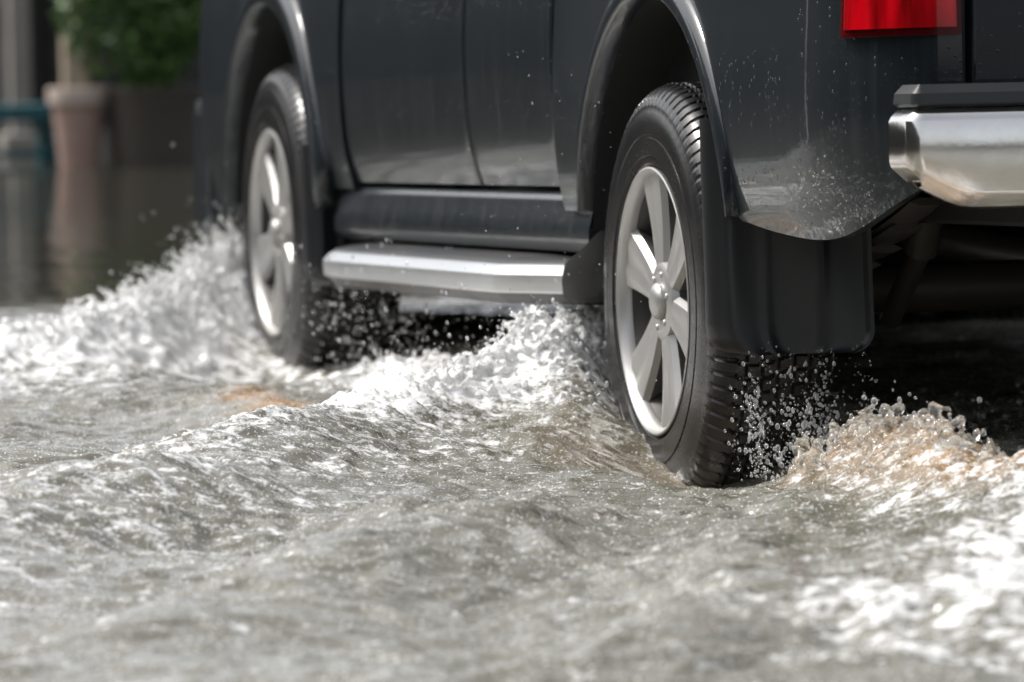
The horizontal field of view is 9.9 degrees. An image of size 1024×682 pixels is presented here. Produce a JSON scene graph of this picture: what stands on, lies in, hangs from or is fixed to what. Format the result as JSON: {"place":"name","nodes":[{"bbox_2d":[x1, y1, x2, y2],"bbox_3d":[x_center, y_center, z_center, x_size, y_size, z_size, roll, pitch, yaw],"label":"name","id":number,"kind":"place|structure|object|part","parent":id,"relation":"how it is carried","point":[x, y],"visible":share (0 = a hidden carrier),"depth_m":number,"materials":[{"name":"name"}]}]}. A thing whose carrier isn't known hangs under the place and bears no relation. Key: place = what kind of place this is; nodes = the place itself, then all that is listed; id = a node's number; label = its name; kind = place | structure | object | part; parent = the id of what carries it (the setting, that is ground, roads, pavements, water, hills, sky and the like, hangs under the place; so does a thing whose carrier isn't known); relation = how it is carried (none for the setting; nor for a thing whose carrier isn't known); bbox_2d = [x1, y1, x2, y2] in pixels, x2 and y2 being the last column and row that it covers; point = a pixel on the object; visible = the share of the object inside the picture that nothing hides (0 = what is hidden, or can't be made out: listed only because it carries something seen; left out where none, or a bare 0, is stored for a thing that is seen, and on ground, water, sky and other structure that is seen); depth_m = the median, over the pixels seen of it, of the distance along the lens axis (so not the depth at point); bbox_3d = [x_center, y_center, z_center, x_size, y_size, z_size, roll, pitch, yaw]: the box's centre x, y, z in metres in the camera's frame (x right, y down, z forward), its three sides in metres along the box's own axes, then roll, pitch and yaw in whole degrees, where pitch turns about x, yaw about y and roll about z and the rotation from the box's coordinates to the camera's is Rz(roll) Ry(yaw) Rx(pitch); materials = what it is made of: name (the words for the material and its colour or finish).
{"place":"outdoors","nodes":[
{"label":"outdoors","id":0,"kind":"place"},
{"bbox_2d":[0,122,1023,681],"bbox_3d":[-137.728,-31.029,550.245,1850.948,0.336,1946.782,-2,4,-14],"label":"flood water","id":1,"kind":"structure","parent":0,"point":[66,234],"depth_m":8.75,"materials":[{"name":"grey liquid"}]},
{"bbox_2d":[0,209,266,355],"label":"water splash","id":2,"kind":"object","parent":1,"relation":"on","point":[187,273],"visible":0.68,"depth_m":13.75,"materials":[{"name":"white liquid"}]},
{"bbox_2d":[299,343,477,391],"bbox_3d":[-0.194,0.110,12.107,0.494,0.240,1.362,-2,4,-14],"label":"water splash","id":3,"kind":"object","parent":1,"relation":"on","point":[427,353],"visible":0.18,"depth_m":11.97,"materials":[{"name":"white liquid"}]},
{"bbox_2d":[388,298,606,403],"bbox_3d":[0.007,0.039,10.987,0.283,0.240,0.934,1,4,31],"label":"water splash","id":4,"kind":"object","parent":1,"relation":"on","point":[584,325],"visible":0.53,"depth_m":10.94,"materials":[{"name":"white liquid"}]},
{"bbox_2d":[3,51,1019,581],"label":"water drops","id":5,"kind":"object","parent":1,"relation":"on","point":[831,437],"visible":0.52,"depth_m":10.12,"materials":[{"name":"white liquid"}]},
{"bbox_2d":[0,319,1023,668],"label":"foam bubbles","id":6,"kind":"object","parent":1,"relation":"on","point":[598,605],"visible":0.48,"depth_m":8.92,"materials":[{"name":"white liquid"}]},
{"bbox_2d":[508,322,608,406],"bbox_3d":[0.079,0.068,10.838,0.189,0.205,0.425,-1,4,3],"label":"water splash","id":7,"kind":"object","parent":1,"relation":"on","point":[553,335],"visible":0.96,"depth_m":10.89,"materials":[{"name":"white liquid"}]},
{"bbox_2d":[788,401,1010,488],"bbox_3d":[0.620,0.213,9.422,0.342,0.256,1.091,-1,4,-8],"label":"water splash","id":8,"kind":"object","parent":1,"relation":"on","point":[865,439],"visible":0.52,"depth_m":9.34,"materials":[{"name":"white liquid"}]},
{"bbox_2d":[795,456,1023,577],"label":"water splash","id":9,"kind":"object","parent":1,"relation":"on","point":[992,526],"visible":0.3,"depth_m":8.14,"materials":[{"name":"white liquid"}]},
{"bbox_2d":[941,391,1023,433],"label":"water splash","id":10,"kind":"object","parent":1,"relation":"on","point":[974,425],"visible":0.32,"depth_m":10.85,"materials":[{"name":"white"}]},
{"label":"road","id":11,"kind":"structure","parent":0,"visible":0},
{"bbox_2d":[0,0,36,151],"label":"awning post","id":12,"kind":"object","parent":11,"relation":"on","point":[20,136],"visible":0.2,"depth_m":29.02,"materials":[{"name":"concrete"}]},
{"bbox_2d":[0,103,58,162],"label":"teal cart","id":13,"kind":"object","parent":11,"relation":"on","point":[41,114],"visible":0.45,"depth_m":27.30,"materials":[{"name":"teal paint"}]},
{"bbox_2d":[47,87,107,167],"bbox_3d":[-1.950,-0.910,26.591,0.280,0.462,0.280,-2,4,-14],"label":"plant pot","id":14,"kind":"object","parent":11,"relation":"on","point":[78,115],"visible":0.88,"depth_m":26.50,"materials":[{"name":"ceramic"}]},
{"bbox_2d":[60,1,104,145],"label":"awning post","id":15,"kind":"object","parent":11,"relation":"on","point":[72,73],"visible":0.07,"depth_m":29.91,"materials":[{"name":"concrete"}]},
{"bbox_2d":[0,0,199,124],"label":"shophouse","id":16,"kind":"structure","parent":11,"relation":"on","point":[45,47],"depth_m":35.04,"materials":[{"name":"concrete"}]},
{"bbox_2d":[49,0,201,166],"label":"potted bush","id":17,"kind":"object","parent":11,"relation":"on","point":[151,122],"visible":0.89,"depth_m":26.42,"materials":[{"name":"green plant"}]},
{"bbox_2d":[193,0,1023,487],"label":"pickup truck","id":18,"kind":"object","parent":11,"relation":"on","point":[811,176],"visible":0.83,"depth_m":10.75,"materials":[{"name":"paint"}]},
{"bbox_3d":[-0.186,-0.894,12.445,0.229,1.150,1.126,-2,4,-14],"label":"door","id":19,"kind":"part","parent":18,"relation":"part of","materials":[{"name":"paint"}]},
{"bbox_3d":[0.041,-0.865,11.552,0.229,1.139,0.688,-2,4,-14],"label":"door","id":20,"kind":"part","parent":18,"relation":"part of","materials":[{"name":"paint"}]}
]}

